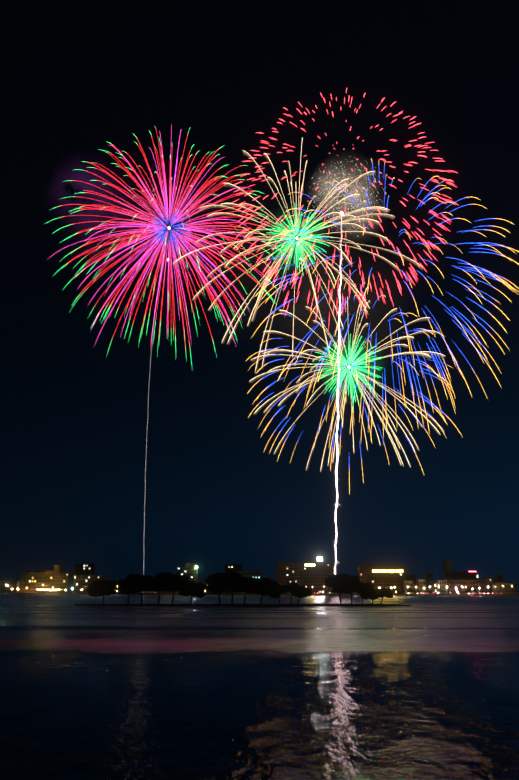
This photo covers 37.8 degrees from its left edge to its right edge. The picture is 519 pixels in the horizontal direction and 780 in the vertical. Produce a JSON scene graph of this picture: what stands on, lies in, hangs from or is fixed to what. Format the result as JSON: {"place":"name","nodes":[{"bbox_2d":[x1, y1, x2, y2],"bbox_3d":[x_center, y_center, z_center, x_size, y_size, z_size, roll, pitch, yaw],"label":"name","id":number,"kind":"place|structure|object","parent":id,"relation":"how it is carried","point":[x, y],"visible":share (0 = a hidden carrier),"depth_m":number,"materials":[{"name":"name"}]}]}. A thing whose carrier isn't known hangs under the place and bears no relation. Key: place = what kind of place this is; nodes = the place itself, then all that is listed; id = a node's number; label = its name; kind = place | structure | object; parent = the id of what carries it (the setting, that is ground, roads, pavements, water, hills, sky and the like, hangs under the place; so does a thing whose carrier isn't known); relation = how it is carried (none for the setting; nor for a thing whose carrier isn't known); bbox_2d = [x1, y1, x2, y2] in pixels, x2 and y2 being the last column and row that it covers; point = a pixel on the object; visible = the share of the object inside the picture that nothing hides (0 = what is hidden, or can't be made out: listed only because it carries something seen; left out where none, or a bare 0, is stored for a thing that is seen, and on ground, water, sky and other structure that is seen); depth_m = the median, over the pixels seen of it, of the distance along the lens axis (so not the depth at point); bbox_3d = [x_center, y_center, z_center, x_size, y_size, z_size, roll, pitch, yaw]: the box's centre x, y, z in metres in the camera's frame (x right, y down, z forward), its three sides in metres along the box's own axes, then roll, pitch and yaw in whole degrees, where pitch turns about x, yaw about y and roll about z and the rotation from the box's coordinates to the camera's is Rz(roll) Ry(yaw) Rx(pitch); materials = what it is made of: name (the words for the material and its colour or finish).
{"place":"outdoors","nodes":[
{"label":"outdoors","id":0,"kind":"place"},
{"bbox_2d":[0,581,19,592],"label":"building","id":1,"kind":"structure","parent":0,"point":[9,586],"depth_m":1653.50,"materials":[{"name":"brown glass"}]},
{"bbox_2d":[20,565,71,592],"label":"building","id":2,"kind":"structure","parent":0,"point":[57,579],"depth_m":1489.87,"materials":[{"name":"brown glass"}]},
{"bbox_2d":[73,562,94,583],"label":"building","id":3,"kind":"structure","parent":0,"point":[87,568],"depth_m":1603.66,"materials":[{"name":"grey glass"}]},
{"bbox_2d":[73,573,108,592],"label":"building","id":4,"kind":"structure","parent":0,"point":[81,583],"depth_m":1383.65,"materials":[{"name":"brown glass"}]},
{"bbox_2d":[114,583,120,592],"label":"building","id":5,"kind":"structure","parent":0,"point":[117,587],"depth_m":1229.05,"materials":[{"name":"grey glass"}]},
{"bbox_2d":[45,124,283,363],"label":"firework","id":6,"kind":"object","parent":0,"point":[161,227],"visible":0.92,"depth_m":759.98},
{"bbox_2d":[168,577,199,592],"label":"building","id":7,"kind":"structure","parent":0,"point":[195,580],"depth_m":1094.08,"materials":[{"name":"grey glass"}]},
{"bbox_2d":[201,581,222,592],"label":"building","id":8,"kind":"structure","parent":0,"point":[206,591],"depth_m":1024.34,"materials":[{"name":"grey glass"}]},
{"bbox_2d":[224,563,242,592],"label":"building","id":9,"kind":"structure","parent":0,"point":[233,567],"depth_m":1155.81,"materials":[{"name":"grey glass"}]},
{"bbox_2d":[74,603,411,606],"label":"island","id":10,"kind":"structure","parent":0,"point":[245,604],"depth_m":224.16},
{"bbox_2d":[87,580,116,603],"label":"tree","id":11,"kind":"object","parent":10,"relation":"on","point":[98,588],"visible":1,"depth_m":233.86,"materials":[{"name":"green plant"}]},
{"bbox_2d":[118,578,138,603],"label":"tree","id":12,"kind":"object","parent":10,"relation":"on","point":[125,588],"visible":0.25,"depth_m":236.82,"materials":[{"name":"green plant"}]},
{"bbox_2d":[124,573,153,603],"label":"tree","id":13,"kind":"object","parent":10,"relation":"on","point":[140,583],"visible":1,"depth_m":227.35,"materials":[{"name":"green plant"}]},
{"bbox_2d":[146,572,178,603],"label":"tree","id":14,"kind":"object","parent":10,"relation":"on","point":[159,582],"visible":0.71,"depth_m":234.80,"materials":[{"name":"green plant"}]},
{"bbox_2d":[164,574,189,603],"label":"tree","id":15,"kind":"object","parent":10,"relation":"on","point":[175,582],"visible":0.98,"depth_m":230.16,"materials":[{"name":"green plant"}]},
{"bbox_2d":[178,581,205,603],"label":"tree","id":16,"kind":"object","parent":10,"relation":"on","point":[195,589],"visible":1,"depth_m":226.40,"materials":[{"name":"green plant"}]},
{"bbox_2d":[204,572,229,603],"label":"tree","id":17,"kind":"object","parent":10,"relation":"on","point":[217,583],"visible":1,"depth_m":232.82,"materials":[{"name":"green plant"}]},
{"bbox_2d":[224,571,244,603],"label":"tree","id":18,"kind":"object","parent":10,"relation":"on","point":[232,576],"visible":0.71,"depth_m":237.58,"materials":[{"name":"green plant"}]},
{"bbox_2d":[234,577,258,603],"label":"tree","id":19,"kind":"object","parent":10,"relation":"on","point":[243,585],"visible":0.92,"depth_m":228.16,"materials":[{"name":"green plant"}]},
{"bbox_2d":[249,577,277,603],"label":"tree","id":20,"kind":"object","parent":10,"relation":"on","point":[266,586],"visible":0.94,"depth_m":228.53,"materials":[{"name":"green plant"}]},
{"bbox_2d":[269,585,287,603],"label":"tree","id":21,"kind":"object","parent":10,"relation":"on","point":[277,592],"visible":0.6,"depth_m":235.27,"materials":[{"name":"green plant"}]},
{"bbox_2d":[282,582,305,603],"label":"tree","id":22,"kind":"object","parent":10,"relation":"on","point":[296,590],"visible":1,"depth_m":227.39,"materials":[{"name":"green plant"}]},
{"bbox_2d":[298,588,311,603],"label":"tree","id":23,"kind":"object","parent":10,"relation":"on","point":[308,592],"visible":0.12,"depth_m":231.32,"materials":[{"name":"green plant"}]},
{"bbox_2d":[324,573,355,603],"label":"tree","id":24,"kind":"object","parent":10,"relation":"on","point":[339,583],"visible":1,"depth_m":231.47,"materials":[{"name":"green plant"}]},
{"bbox_2d":[344,575,360,603],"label":"tree","id":25,"kind":"object","parent":10,"relation":"on","point":[350,589],"visible":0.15,"depth_m":237.56,"materials":[{"name":"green plant"}]},
{"bbox_2d":[352,582,374,603],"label":"tree","id":26,"kind":"object","parent":10,"relation":"on","point":[357,587],"visible":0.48,"depth_m":235.39,"materials":[{"name":"green plant"}]},
{"bbox_2d":[358,587,378,603],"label":"tree","id":27,"kind":"object","parent":10,"relation":"on","point":[371,592],"visible":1,"depth_m":233.15,"materials":[{"name":"green plant"}]},
{"bbox_2d":[377,588,392,603],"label":"tree","id":28,"kind":"object","parent":10,"relation":"on","point":[386,592],"visible":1,"depth_m":229.57,"materials":[{"name":"green plant"}]},
{"bbox_2d":[143,212,343,574],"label":"firework trails","id":29,"kind":"object","parent":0,"point":[338,412],"visible":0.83,"depth_m":720.24,"materials":[{"name":"white"}]},
{"bbox_2d":[236,569,260,592],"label":"building","id":30,"kind":"structure","parent":0,"point":[254,574],"depth_m":979.45,"materials":[{"name":"grey glass"}]},
{"bbox_2d":[0,592,518,779],"bbox_3d":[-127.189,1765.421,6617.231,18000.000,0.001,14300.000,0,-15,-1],"label":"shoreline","id":31,"kind":"structure","parent":0,"point":[424,688],"depth_m":33.67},
{"bbox_2d":[0,592,518,595],"bbox_3d":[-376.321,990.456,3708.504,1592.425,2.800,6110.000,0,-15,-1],"label":"shore ground","id":32,"kind":"structure","parent":0,"point":[336,594],"depth_m":873.84,"materials":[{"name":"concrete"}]},
{"bbox_2d":[143,590,167,592],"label":"building","id":33,"kind":"structure","parent":32,"relation":"on","point":[155,592],"depth_m":1148.40,"materials":[{"name":"brown glass"}]},
{"bbox_2d":[177,563,197,578],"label":"building","id":34,"kind":"structure","parent":32,"relation":"on","point":[189,570],"depth_m":1178.31,"materials":[{"name":"grey glass"}]},
{"bbox_2d":[279,581,306,593],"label":"building","id":35,"kind":"structure","parent":32,"relation":"on","point":[283,584],"depth_m":909.92,"materials":[{"name":"brown glass"}]},
{"bbox_2d":[154,592,500,593],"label":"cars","id":36,"kind":"object","parent":32,"relation":"on","point":[426,593],"visible":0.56,"depth_m":837.89,"materials":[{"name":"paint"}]},
{"bbox_2d":[357,563,404,593],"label":"building","id":37,"kind":"structure","parent":32,"relation":"on","point":[365,574],"depth_m":886.47,"materials":[{"name":"brown brick"}]},
{"bbox_2d":[372,569,402,572],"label":"sign","id":38,"kind":"object","parent":37,"relation":"attached to","point":[386,570],"visible":1,"depth_m":887.87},
{"bbox_2d":[417,579,425,593],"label":"building","id":39,"kind":"structure","parent":32,"relation":"on","point":[421,584],"depth_m":851.51,"materials":[{"name":"brown glass"}]},
{"bbox_2d":[375,586,487,593],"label":"street lights","id":40,"kind":"object","parent":32,"relation":"on","point":[424,589],"visible":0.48,"depth_m":850.07,"materials":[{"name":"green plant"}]},
{"bbox_2d":[436,580,446,593],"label":"building","id":41,"kind":"structure","parent":32,"relation":"on","point":[441,583],"depth_m":844.02,"materials":[{"name":"beige glass"}]},
{"bbox_2d":[447,577,490,593],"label":"building","id":42,"kind":"structure","parent":32,"relation":"on","point":[454,586],"depth_m":839.57,"materials":[{"name":"brown glass"}]},
{"bbox_2d":[0,0,518,589],"label":"sky","id":43,"kind":"structure","parent":0,"point":[78,77],"materials":[{"name":"black"}]},
{"bbox_2d":[177,151,391,359],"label":"firework","id":44,"kind":"object","parent":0,"point":[317,254],"visible":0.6,"depth_m":791.49},
{"bbox_2d":[262,211,331,274],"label":"firework","id":45,"kind":"object","parent":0,"point":[291,235],"visible":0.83,"depth_m":752.02},
{"bbox_2d":[175,137,420,370],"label":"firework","id":46,"kind":"object","parent":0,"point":[297,222],"visible":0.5,"depth_m":768.55},
{"bbox_2d":[276,556,334,592],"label":"hotel building","id":47,"kind":"structure","parent":0,"point":[315,571],"depth_m":929.59,"materials":[{"name":"brown glass"}]},
{"bbox_2d":[194,175,433,410],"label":"firework","id":48,"kind":"object","parent":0,"point":[310,278],"visible":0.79,"depth_m":816.12},
{"bbox_2d":[229,88,458,330],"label":"firework","id":49,"kind":"object","parent":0,"point":[397,281],"visible":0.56,"depth_m":764.87},
{"bbox_2d":[310,334,383,411],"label":"firework","id":50,"kind":"object","parent":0,"point":[349,371],"visible":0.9,"depth_m":719.60},
{"bbox_2d":[246,283,461,494],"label":"firework","id":51,"kind":"object","parent":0,"point":[420,352],"visible":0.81,"depth_m":741.68},
{"bbox_2d":[264,309,441,469],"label":"willow firework feathers","id":52,"kind":"object","parent":51,"relation":"attached to","point":[371,398],"visible":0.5,"depth_m":742.33},
{"bbox_2d":[252,158,518,438],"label":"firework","id":53,"kind":"object","parent":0,"point":[502,281],"visible":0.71,"depth_m":743.29},
{"bbox_2d":[404,581,413,593],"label":"building","id":54,"kind":"structure","parent":0,"point":[409,584],"depth_m":860.63,"materials":[{"name":"beige glass"}]},
{"bbox_2d":[405,574,416,582],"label":"building","id":55,"kind":"structure","parent":0,"point":[411,577],"depth_m":1125.06,"materials":[{"name":"brown glass"}]},
{"bbox_2d":[413,583,416,593],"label":"building","id":56,"kind":"structure","parent":0,"point":[414,586],"depth_m":886.64,"materials":[{"name":"brown glass"}]},
{"bbox_2d":[424,573,432,593],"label":"building","id":57,"kind":"structure","parent":0,"point":[428,577],"depth_m":903.83,"materials":[{"name":"brown glass"}]},
{"bbox_2d":[431,582,436,593],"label":"building","id":58,"kind":"structure","parent":0,"point":[434,584],"depth_m":860.96,"materials":[{"name":"brown glass"}]},
{"bbox_2d":[443,560,452,579],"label":"building","id":59,"kind":"structure","parent":0,"point":[447,566],"depth_m":880.67,"materials":[{"name":"grey glass"}]},
{"bbox_2d":[452,570,478,579],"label":"building","id":60,"kind":"structure","parent":0,"point":[471,575],"depth_m":882.91,"materials":[{"name":"brown glass"}]},
{"bbox_2d":[483,577,496,582],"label":"building","id":61,"kind":"structure","parent":0,"point":[490,578],"depth_m":853.40,"materials":[{"name":"brown glass"}]},
{"bbox_2d":[494,574,502,582],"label":"building","id":62,"kind":"structure","parent":0,"point":[499,578],"depth_m":889.88,"materials":[{"name":"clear glass"}]},
{"bbox_2d":[489,580,516,593],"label":"building","id":63,"kind":"structure","parent":0,"point":[504,587],"depth_m":822.54,"materials":[{"name":"brown concrete"}]}
]}

